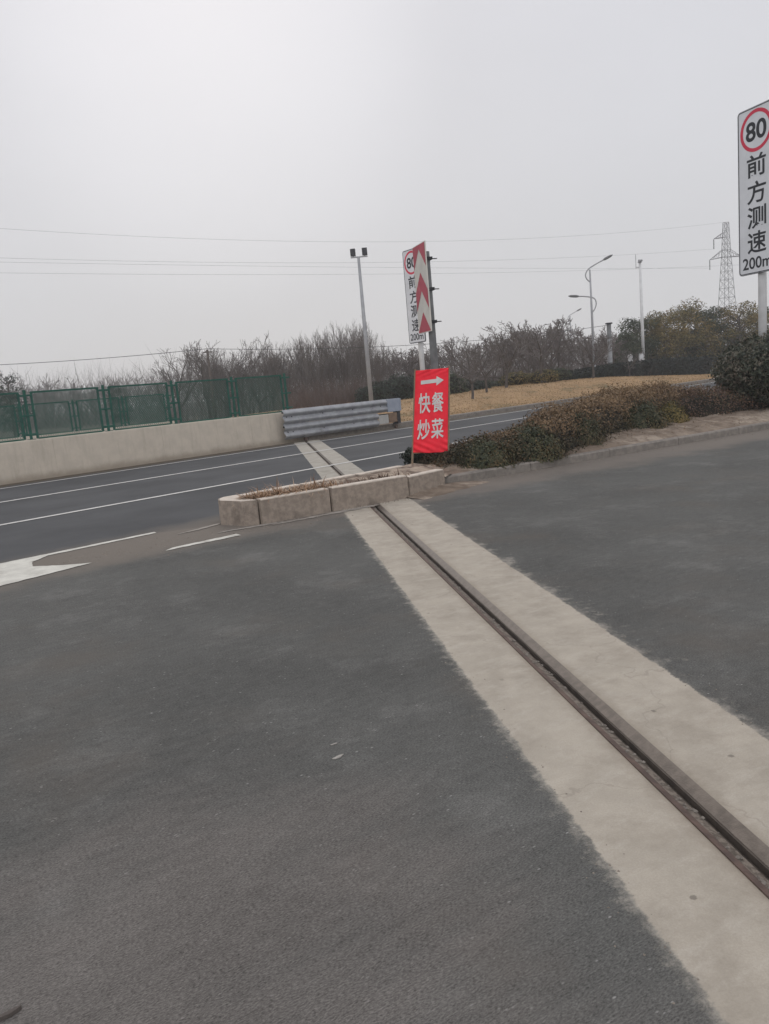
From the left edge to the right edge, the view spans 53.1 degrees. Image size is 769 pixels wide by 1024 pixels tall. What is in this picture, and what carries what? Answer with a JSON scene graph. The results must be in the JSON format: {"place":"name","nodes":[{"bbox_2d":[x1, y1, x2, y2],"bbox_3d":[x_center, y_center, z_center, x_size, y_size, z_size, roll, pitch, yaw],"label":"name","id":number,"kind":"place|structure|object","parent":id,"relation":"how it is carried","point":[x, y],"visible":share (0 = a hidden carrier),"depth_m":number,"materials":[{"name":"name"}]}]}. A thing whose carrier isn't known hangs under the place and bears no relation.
{"place":"outdoors","nodes":[
{"label":"outdoors","id":0,"kind":"place"},
{"bbox_2d":[0,397,280,437],"bbox_3d":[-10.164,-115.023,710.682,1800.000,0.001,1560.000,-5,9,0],"label":"ground","id":1,"kind":"structure","parent":0,"point":[51,429],"depth_m":84.77,"materials":[{"name":"brown soil"}]},
{"bbox_2d":[0,372,34,435],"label":"bare tree","id":2,"kind":"object","parent":1,"relation":"on","point":[5,379],"visible":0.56,"depth_m":58.94,"materials":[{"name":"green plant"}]},
{"bbox_2d":[0,421,174,441],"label":"concrete wall","id":3,"kind":"structure","parent":1,"relation":"on","point":[55,434],"depth_m":28.53,"materials":[{"name":"grey concrete"}]},
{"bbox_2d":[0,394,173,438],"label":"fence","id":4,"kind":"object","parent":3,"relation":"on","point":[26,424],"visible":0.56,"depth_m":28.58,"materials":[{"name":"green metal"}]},
{"bbox_2d":[105,383,132,422],"bbox_3d":[-22.426,-8.963,65.024,2.243,3.856,2.247,-5,9,0],"label":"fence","id":5,"kind":"object","parent":1,"relation":"on","point":[117,391],"visible":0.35,"depth_m":64.91,"materials":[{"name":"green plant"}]},
{"bbox_2d":[0,412,305,484],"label":"concrete wall","id":6,"kind":"structure","parent":1,"relation":"on","point":[33,459],"depth_m":19.92,"materials":[{"name":"grey concrete"}]},
{"bbox_2d":[0,373,292,442],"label":"fence","id":7,"kind":"object","parent":6,"relation":"on","point":[105,408],"visible":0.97,"depth_m":20.08,"materials":[{"name":"green metal"}]},
{"bbox_2d":[141,368,195,420],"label":"bare tree","id":8,"kind":"object","parent":1,"relation":"on","point":[160,380],"visible":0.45,"depth_m":53.69,"materials":[{"name":"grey plant"}]},
{"bbox_2d":[152,341,206,420],"bbox_3d":[-12.882,-8.398,51.050,3.828,5.759,4.160,-3,10,14],"label":"bare tree","id":9,"kind":"object","parent":1,"relation":"on","point":[171,363],"visible":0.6,"depth_m":50.88,"materials":[{"name":"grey plant"}]},
{"bbox_2d":[177,350,220,417],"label":"bare tree","id":10,"kind":"object","parent":1,"relation":"on","point":[190,369],"visible":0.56,"depth_m":46.89,"materials":[{"name":"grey plant"}]},
{"bbox_2d":[203,350,216,417],"bbox_3d":[-9.940,-7.063,44.303,0.500,4.500,0.200,-5,9,0],"label":"cable pole","id":11,"kind":"object","parent":1,"relation":"on","point":[207,352],"visible":0.76,"depth_m":44.15,"materials":[{"name":"grey concrete"}]},
{"bbox_2d":[197,347,234,416],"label":"bare tree","id":12,"kind":"object","parent":1,"relation":"on","point":[215,372],"visible":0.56,"depth_m":46.21,"materials":[{"name":"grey plant"}]},
{"bbox_2d":[183,340,249,418],"bbox_3d":[-10.584,-8.275,49.102,4.648,5.767,4.515,-9,10,-22],"label":"bare tree","id":13,"kind":"object","parent":1,"relation":"on","point":[197,365],"visible":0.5,"depth_m":48.71,"materials":[{"name":"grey plant"}]},
{"bbox_2d":[179,334,284,415],"bbox_3d":[-10.680,-8.790,51.392,6.753,6.083,5.838,-11,11,-34],"label":"bare tree","id":14,"kind":"object","parent":1,"relation":"on","point":[252,352],"visible":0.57,"depth_m":51.27,"materials":[{"name":"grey plant"}]},
{"bbox_2d":[212,359,251,415],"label":"bare tree","id":15,"kind":"object","parent":1,"relation":"on","point":[229,371],"visible":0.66,"depth_m":45.67,"materials":[{"name":"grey plant"}]},
{"bbox_2d":[228,353,263,411],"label":"bare tree","id":16,"kind":"object","parent":1,"relation":"on","point":[249,367],"visible":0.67,"depth_m":47.43,"materials":[{"name":"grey plant"}]},
{"bbox_2d":[134,382,362,423],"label":"undergrowth","id":17,"kind":"object","parent":1,"relation":"on","point":[245,413],"visible":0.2,"depth_m":48.10,"materials":[{"name":"brown plant"}]},
{"bbox_2d":[246,351,285,411],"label":"bare tree","id":18,"kind":"object","parent":1,"relation":"on","point":[273,360],"visible":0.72,"depth_m":47.09,"materials":[{"name":"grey plant"}]},
{"bbox_2d":[238,353,294,412],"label":"bare tree","id":19,"kind":"object","parent":1,"relation":"on","point":[245,374],"visible":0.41,"depth_m":49.95,"materials":[{"name":"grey plant"}]},
{"bbox_2d":[246,345,303,409],"bbox_3d":[-7.037,-8.591,51.216,3.948,5.043,4.064,-4,9,7],"label":"bare tree","id":20,"kind":"object","parent":1,"relation":"on","point":[282,368],"visible":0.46,"depth_m":50.37,"materials":[{"name":"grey plant"}]},
{"bbox_2d":[259,347,300,403],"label":"bare tree","id":21,"kind":"object","parent":1,"relation":"on","point":[278,360],"visible":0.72,"depth_m":47.29,"materials":[{"name":"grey plant"}]},
{"bbox_2d":[252,342,318,398],"bbox_3d":[-6.683,-8.538,50.175,4.091,5.226,4.211,-8,10,-17],"label":"bare tree","id":22,"kind":"object","parent":1,"relation":"on","point":[285,368],"visible":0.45,"depth_m":50.53,"materials":[{"name":"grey plant"}]},
{"bbox_2d":[277,335,320,398],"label":"bare tree","id":23,"kind":"object","parent":1,"relation":"on","point":[295,365],"visible":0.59,"depth_m":47.65,"materials":[{"name":"grey plant"}]},
{"bbox_2d":[261,362,392,410],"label":"undergrowth","id":24,"kind":"object","parent":1,"relation":"on","point":[331,400],"visible":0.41,"depth_m":42.42,"materials":[{"name":"brown plant"}]},
{"bbox_2d":[333,323,365,393],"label":"bare tree","id":25,"kind":"object","parent":1,"relation":"on","point":[348,356],"visible":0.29,"depth_m":49.84,"materials":[{"name":"grey plant"}]},
{"bbox_2d":[0,327,768,432],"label":"undergrowth","id":26,"kind":"object","parent":1,"relation":"on","point":[84,418],"visible":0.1,"depth_m":92.21,"materials":[{"name":"brown plant"}]},
{"bbox_2d":[378,352,416,378],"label":"bare tree","id":27,"kind":"object","parent":1,"relation":"on","point":[406,368],"visible":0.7,"depth_m":53.94,"materials":[{"name":"grey plant"}]},
{"bbox_2d":[437,337,492,374],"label":"bare tree","id":28,"kind":"object","parent":1,"relation":"on","point":[448,352],"visible":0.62,"depth_m":59.69,"materials":[{"name":"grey plant"}]},
{"bbox_2d":[461,332,510,380],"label":"bare tree","id":29,"kind":"object","parent":1,"relation":"on","point":[489,379],"visible":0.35,"depth_m":48.36,"materials":[{"name":"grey plant"}]},
{"bbox_2d":[468,332,518,380],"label":"bare tree","id":30,"kind":"object","parent":1,"relation":"on","point":[512,353],"visible":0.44,"depth_m":48.44,"materials":[{"name":"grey plant"}]},
{"bbox_2d":[613,328,646,362],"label":"evergreen tree","id":31,"kind":"object","parent":1,"relation":"on","point":[635,349],"visible":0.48,"depth_m":55.41,"materials":[{"name":"green plant"}]},
{"bbox_2d":[613,316,675,360],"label":"evergreen tree","id":32,"kind":"object","parent":1,"relation":"on","point":[649,345],"visible":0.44,"depth_m":58.41,"materials":[{"name":"green plant"}]},
{"bbox_2d":[630,309,693,358],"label":"evergreen tree","id":33,"kind":"object","parent":1,"relation":"on","point":[660,330],"visible":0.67,"depth_m":58.38,"materials":[{"name":"green plant"}]},
{"bbox_2d":[657,298,724,362],"bbox_3d":[23.748,-13.683,60.925,5.921,6.566,5.586,1,11,31],"label":"evergreen tree","id":34,"kind":"object","parent":1,"relation":"on","point":[691,311],"visible":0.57,"depth_m":59.75,"materials":[{"name":"green plant"}]},
{"bbox_2d":[677,305,742,357],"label":"evergreen tree","id":35,"kind":"object","parent":1,"relation":"on","point":[709,314],"visible":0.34,"depth_m":61.03,"materials":[{"name":"green plant"}]},
{"bbox_2d":[709,222,738,323],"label":"lattice pylon","id":36,"kind":"object","parent":1,"relation":"on","point":[727,258],"visible":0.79,"depth_m":175.10,"materials":[{"name":"metal"}]},
{"bbox_2d":[45,265,726,274],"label":"power cable","id":37,"kind":"object","parent":36,"relation":"attached to","point":[318,274],"visible":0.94,"depth_m":133.69,"materials":[{"name":"metal"}]},
{"bbox_2d":[703,300,768,354],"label":"evergreen tree","id":38,"kind":"object","parent":1,"relation":"on","point":[733,317],"visible":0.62,"depth_m":61.18,"materials":[{"name":"green plant"}]},
{"bbox_2d":[0,381,719,562],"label":"road","id":39,"kind":"structure","parent":0,"point":[72,530],"depth_m":14.04,"materials":[{"name":"grey asphalt"}]},
{"bbox_2d":[0,440,466,524],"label":"lane line","id":40,"kind":"object","parent":39,"relation":"on","point":[190,490],"visible":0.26,"depth_m":13.04,"materials":[{"name":"paint"}]},
{"bbox_2d":[0,417,526,502],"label":"lane line","id":41,"kind":"object","parent":39,"relation":"on","point":[223,466],"visible":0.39,"depth_m":17.05,"materials":[{"name":"paint"}]},
{"bbox_2d":[294,442,339,478],"bbox_3d":[-1.599,-1.211,17.384,0.338,0.001,12.400,-6,9,-8],"label":"concrete strip","id":42,"kind":"object","parent":39,"relation":"on","point":[314,459],"visible":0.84,"depth_m":16.43,"materials":[{"name":"grey concrete"}]},
{"bbox_2d":[308,440,363,474],"bbox_3d":[-1.211,-1.313,17.791,0.386,0.001,12.300,-6,9,-8],"label":"concrete strip","id":43,"kind":"object","parent":39,"relation":"on","point":[331,455],"visible":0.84,"depth_m":16.73,"materials":[{"name":"grey concrete"}]},
{"bbox_2d":[281,398,400,440],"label":"guardrail gate","id":44,"kind":"structure","parent":39,"relation":"on","point":[354,416],"depth_m":24.59,"materials":[{"name":"metal"}]},
{"bbox_2d":[0,382,712,488],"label":"edge line","id":45,"kind":"object","parent":39,"relation":"on","point":[248,451],"visible":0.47,"depth_m":20.74,"materials":[{"name":"paint"}]},
{"bbox_2d":[307,378,716,439],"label":"kerb","id":46,"kind":"structure","parent":39,"relation":"on","point":[454,416],"depth_m":29.77,"materials":[{"name":"concrete"}]},
{"bbox_2d":[0,429,768,1023],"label":"road","id":47,"kind":"structure","parent":0,"point":[200,823],"depth_m":3.14,"materials":[{"name":"grey asphalt"}]},
{"bbox_2d":[0,532,155,585],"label":"gore marking","id":48,"kind":"object","parent":47,"relation":"on","point":[17,570],"visible":1,"depth_m":7.64,"materials":[{"name":"paint"}]},
{"bbox_2d":[254,488,330,523],"bbox_3d":[-1.105,-0.032,9.394,0.958,0.400,0.157,-11,11,-31],"label":"kerb stone","id":49,"kind":"object","parent":47,"relation":"on","point":[283,507],"visible":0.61,"depth_m":9.30,"materials":[{"name":"stone"}]},
{"bbox_2d":[326,475,408,510],"bbox_3d":[-0.203,-0.203,9.945,1.167,0.400,0.159,-11,11,-31],"label":"kerb stone","id":50,"kind":"object","parent":47,"relation":"on","point":[365,493],"visible":0.65,"depth_m":9.85,"materials":[{"name":"stone"}]},
{"bbox_2d":[52,429,766,1003],"bbox_3d":[4.664,-0.308,8.558,14.457,0.012,8.397,-11,11,-32],"label":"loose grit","id":51,"kind":"object","parent":47,"relation":"on","point":[398,591],"visible":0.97,"depth_m":8.67,"materials":[{"name":"grey gravel"}]},
{"bbox_2d":[407,469,444,494],"bbox_3d":[0.536,-0.353,10.534,0.157,0.375,0.789,4,13,42],"label":"kerb stone","id":52,"kind":"object","parent":47,"relation":"on","point":[422,481],"visible":0.56,"depth_m":10.45,"materials":[{"name":"stone"}]},
{"bbox_2d":[408,481,487,499],"bbox_3d":[0.887,-0.344,10.613,0.456,0.068,1.605,3,12,41],"label":"dirt heap","id":53,"kind":"object","parent":47,"relation":"on","point":[446,488],"visible":0.94,"depth_m":10.50,"materials":[{"name":"soil"}]},
{"bbox_2d":[218,421,768,525],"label":"kerb","id":54,"kind":"structure","parent":47,"relation":"on","point":[535,465],"depth_m":11.93,"materials":[{"name":"grey concrete"}]},
{"bbox_2d":[339,505,768,1023],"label":"track bed","id":55,"kind":"object","parent":47,"relation":"on","point":[691,888],"visible":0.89,"depth_m":2.58,"materials":[{"name":"concrete"}]},
{"bbox_2d":[368,503,768,898],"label":"gate rail","id":56,"kind":"object","parent":55,"relation":"on","point":[735,842],"visible":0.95,"depth_m":3.13,"materials":[{"name":"metal"}]},
{"bbox_2d":[379,498,768,846],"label":"track bed","id":57,"kind":"object","parent":47,"relation":"on","point":[711,745],"visible":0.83,"depth_m":3.71,"materials":[{"name":"concrete"}]},
{"bbox_2d":[0,0,768,412],"label":"sky","id":58,"kind":"structure","parent":0,"point":[385,127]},
{"bbox_2d":[231,374,720,424],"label":"lawn","id":59,"kind":"structure","parent":0,"point":[536,392],"depth_m":37.80,"materials":[{"name":"beige plant"}]},
{"bbox_2d":[287,330,334,402],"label":"bare tree","id":60,"kind":"object","parent":59,"relation":"on","point":[319,358],"visible":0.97,"depth_m":46.21,"materials":[{"name":"grey plant"}]},
{"bbox_2d":[303,328,346,396],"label":"bare tree","id":61,"kind":"object","parent":59,"relation":"on","point":[327,362],"visible":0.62,"depth_m":47.56,"materials":[{"name":"grey plant"}]},
{"bbox_2d":[324,321,362,397],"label":"bare tree","id":62,"kind":"object","parent":59,"relation":"on","point":[340,356],"visible":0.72,"depth_m":47.18,"materials":[{"name":"grey plant"}]},
{"bbox_2d":[350,247,372,400],"bbox_3d":[-0.788,-7.556,33.205,0.726,7.389,0.350,-5,9,3],"label":"floodlight pole","id":63,"kind":"object","parent":59,"relation":"on","point":[366,347],"visible":0.94,"depth_m":33.05,"materials":[{"name":"metal"}]},
{"bbox_2d":[341,329,382,387],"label":"bare tree","id":64,"kind":"object","parent":59,"relation":"on","point":[358,361],"visible":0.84,"depth_m":46.35,"materials":[{"name":"grey plant"}]},
{"bbox_2d":[343,330,387,387],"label":"bare tree","id":65,"kind":"object","parent":59,"relation":"on","point":[378,365],"visible":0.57,"depth_m":47.08,"materials":[{"name":"grey plant"}]},
{"bbox_2d":[354,380,401,402],"bbox_3d":[-0.397,-5.932,40.136,2.675,1.851,2.416,-5,9,0],"label":"bush","id":66,"kind":"object","parent":59,"relation":"on","point":[382,391],"visible":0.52,"depth_m":39.48,"materials":[{"name":"green plant"}]},
{"bbox_2d":[365,336,393,381],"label":"bare tree","id":67,"kind":"object","parent":59,"relation":"on","point":[382,365],"visible":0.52,"depth_m":50.58,"materials":[{"name":"grey plant"}]},
{"bbox_2d":[379,373,413,399],"bbox_3d":[0.750,-6.352,41.064,2.962,2.135,2.414,-5,9,0],"label":"bush","id":68,"kind":"object","parent":59,"relation":"on","point":[403,385],"visible":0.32,"depth_m":40.25,"materials":[{"name":"green plant"}]},
{"bbox_2d":[402,249,425,369],"bbox_3d":[1.366,-6.817,29.985,0.253,6.610,1.020,-12,11,-34],"label":"speed sign","id":69,"kind":"object","parent":59,"relation":"on","point":[415,336],"visible":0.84,"depth_m":29.83,"materials":[{"name":"metal"}]},
{"bbox_2d":[439,340,471,376],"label":"bare tree","id":70,"kind":"object","parent":59,"relation":"on","point":[462,368],"visible":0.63,"depth_m":49.75,"materials":[{"name":"grey plant"}]},
{"bbox_2d":[450,371,469,394],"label":"bush","id":71,"kind":"object","parent":59,"relation":"on","point":[454,388],"visible":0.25,"depth_m":40.23,"materials":[{"name":"green plant"}]},
{"bbox_2d":[453,334,503,398],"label":"young tree","id":72,"kind":"object","parent":59,"relation":"on","point":[471,379],"visible":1,"depth_m":34.76,"materials":[{"name":"grey plant"}]},
{"bbox_2d":[457,344,511,392],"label":"young tree","id":73,"kind":"object","parent":59,"relation":"on","point":[488,374],"visible":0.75,"depth_m":37.71,"materials":[{"name":"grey plant"}]},
{"bbox_2d":[477,326,542,387],"bbox_3d":[6.497,-8.046,39.991,2.551,3.532,3.154,2,12,37],"label":"young tree","id":74,"kind":"object","parent":59,"relation":"on","point":[515,335],"visible":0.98,"depth_m":39.81,"materials":[{"name":"grey plant"}]},
{"bbox_2d":[498,371,531,385],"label":"shrub","id":75,"kind":"object","parent":59,"relation":"on","point":[519,377],"visible":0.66,"depth_m":44.18,"materials":[{"name":"green plant"}]},
{"bbox_2d":[378,353,656,380],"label":"undergrowth","id":76,"kind":"object","parent":59,"relation":"on","point":[547,368],"visible":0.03,"depth_m":52.54,"materials":[{"name":"plant"}]},
{"bbox_2d":[635,255,644,359],"bbox_3d":[18.990,-14.634,56.777,0.413,8.500,0.517,-13,12,-40],"label":"camera pole","id":77,"kind":"object","parent":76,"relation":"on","point":[641,307],"visible":0.91,"depth_m":56.70,"materials":[{"name":"grey metal"}]},
{"bbox_2d":[504,327,554,373],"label":"bare tree","id":78,"kind":"object","parent":59,"relation":"on","point":[551,349],"visible":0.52,"depth_m":47.57,"materials":[{"name":"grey plant"}]},
{"bbox_2d":[497,319,570,382],"bbox_3d":[8.488,-8.832,42.500,3.622,3.926,3.945,-8,10,-15],"label":"young tree","id":79,"kind":"object","parent":59,"relation":"on","point":[540,358],"visible":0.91,"depth_m":42.69,"materials":[{"name":"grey plant"}]},
{"bbox_2d":[514,330,553,372],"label":"bare tree","id":80,"kind":"object","parent":59,"relation":"on","point":[529,362],"visible":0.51,"depth_m":46.25,"materials":[{"name":"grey plant"}]},
{"bbox_2d":[525,369,560,383],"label":"shrub","id":81,"kind":"object","parent":59,"relation":"on","point":[548,376],"visible":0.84,"depth_m":42.95,"materials":[{"name":"green plant"}]},
{"bbox_2d":[514,316,577,369],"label":"bare tree","id":82,"kind":"object","parent":59,"relation":"on","point":[558,357],"visible":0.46,"depth_m":49.66,"materials":[{"name":"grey plant"}]},
{"bbox_2d":[515,318,581,369],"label":"bare tree","id":83,"kind":"object","parent":59,"relation":"on","point":[551,360],"visible":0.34,"depth_m":54.10,"materials":[{"name":"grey plant"}]},
{"bbox_2d":[567,334,609,371],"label":"bare tree","id":84,"kind":"object","parent":59,"relation":"on","point":[576,362],"visible":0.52,"depth_m":47.45,"materials":[{"name":"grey plant"}]},
{"bbox_2d":[568,254,612,366],"bbox_3d":[13.228,-11.927,48.908,2.911,8.338,0.240,-5,9,0],"label":"street lamp","id":85,"kind":"object","parent":59,"relation":"on","point":[591,297],"visible":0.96,"depth_m":48.60,"materials":[{"name":"grey metal"}]},
{"bbox_2d":[560,326,620,366],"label":"bare tree","id":86,"kind":"object","parent":59,"relation":"on","point":[604,327],"visible":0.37,"depth_m":59.07,"materials":[{"name":"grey plant"}]},
{"bbox_2d":[562,333,619,377],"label":"young tree","id":87,"kind":"object","parent":59,"relation":"on","point":[588,347],"visible":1,"depth_m":44.69,"materials":[{"name":"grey plant"}]},
{"bbox_2d":[569,330,622,365],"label":"bare tree","id":88,"kind":"object","parent":59,"relation":"on","point":[585,342],"visible":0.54,"depth_m":51.71,"materials":[{"name":"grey plant"}]},
{"bbox_2d":[567,355,724,379],"bbox_3d":[24.032,-11.105,58.922,2.470,2.020,40.648,4,13,44],"label":"clipped hedge","id":89,"kind":"object","parent":59,"relation":"on","point":[681,365],"visible":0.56,"depth_m":51.82,"materials":[{"name":"green plant"}]},
{"bbox_2d":[425,407,768,474],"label":"soil","id":90,"kind":"structure","parent":0,"point":[722,423],"depth_m":14.29,"materials":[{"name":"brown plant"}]},
{"bbox_2d":[253,463,448,497],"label":"sand","id":91,"kind":"structure","parent":90,"relation":"on","point":[413,468],"depth_m":10.98,"materials":[{"name":"soil"}]},
{"bbox_2d":[234,474,337,509],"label":"dry weeds","id":92,"kind":"object","parent":91,"relation":"on","point":[261,494],"visible":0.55,"depth_m":9.44,"materials":[{"name":"plant"}]},
{"bbox_2d":[399,446,430,464],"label":"bush","id":93,"kind":"object","parent":90,"relation":"on","point":[406,455],"visible":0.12,"depth_m":12.50,"materials":[{"name":"green plant"}]},
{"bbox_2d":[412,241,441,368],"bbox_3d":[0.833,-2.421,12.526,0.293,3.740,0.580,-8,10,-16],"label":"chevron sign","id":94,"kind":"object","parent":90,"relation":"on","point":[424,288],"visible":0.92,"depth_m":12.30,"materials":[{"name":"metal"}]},
{"bbox_2d":[411,366,449,463],"bbox_3d":[0.767,-1.466,11.978,0.562,1.543,0.716,1,11,33],"label":"banner board","id":95,"kind":"object","parent":90,"relation":"on","point":[431,417],"visible":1,"depth_m":11.86,"materials":[{"name":"red fabric"}]},
{"bbox_2d":[457,435,520,468],"bbox_3d":[1.567,-0.911,11.910,1.203,0.545,0.978,-5,9,0],"label":"shrub","id":96,"kind":"object","parent":90,"relation":"on","point":[492,456],"visible":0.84,"depth_m":11.65,"materials":[{"name":"green plant"}]},
{"bbox_2d":[501,421,569,463],"bbox_3d":[2.348,-1.119,12.345,1.273,0.677,1.080,-5,9,0],"label":"shrub","id":97,"kind":"object","parent":90,"relation":"on","point":[542,444],"visible":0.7,"depth_m":12.05,"materials":[{"name":"green plant"}]},
{"bbox_2d":[415,376,708,467],"bbox_3d":[4.068,-1.898,14.821,2.134,1.104,9.589,4,13,43],"label":"hedge","id":98,"kind":"object","parent":90,"relation":"on","point":[609,405],"visible":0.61,"depth_m":13.52,"materials":[{"name":"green plant"}]},
{"bbox_2d":[562,409,610,446],"bbox_3d":[3.313,-1.413,13.321,1.059,0.769,0.943,3,12,40],"label":"shrub","id":99,"kind":"object","parent":90,"relation":"on","point":[595,434],"visible":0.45,"depth_m":13.09,"materials":[{"name":"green plant"}]},
{"bbox_2d":[621,398,674,428],"bbox_3d":[4.918,-1.818,14.910,1.235,0.769,1.319,-13,12,-40],"label":"shrub","id":100,"kind":"object","parent":90,"relation":"on","point":[651,418],"visible":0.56,"depth_m":14.57,"materials":[{"name":"green plant"}]},
{"bbox_2d":[657,399,695,422],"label":"shrub","id":101,"kind":"object","parent":90,"relation":"on","point":[675,413],"visible":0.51,"depth_m":15.32,"materials":[{"name":"green plant"}]},
{"bbox_2d":[650,382,768,417],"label":"hedge","id":102,"kind":"object","parent":90,"relation":"on","point":[715,400],"visible":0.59,"depth_m":16.48,"materials":[{"name":"brown plant"}]},
{"bbox_2d":[708,330,768,408],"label":"round bush","id":103,"kind":"object","parent":90,"relation":"on","point":[743,363],"visible":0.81,"depth_m":16.90,"materials":[{"name":"green plant"}]},
{"bbox_2d":[737,100,768,341],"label":"speed sign","id":104,"kind":"object","parent":90,"relation":"on","point":[753,164],"visible":0.99,"depth_m":16.86,"materials":[{"name":"metal"}]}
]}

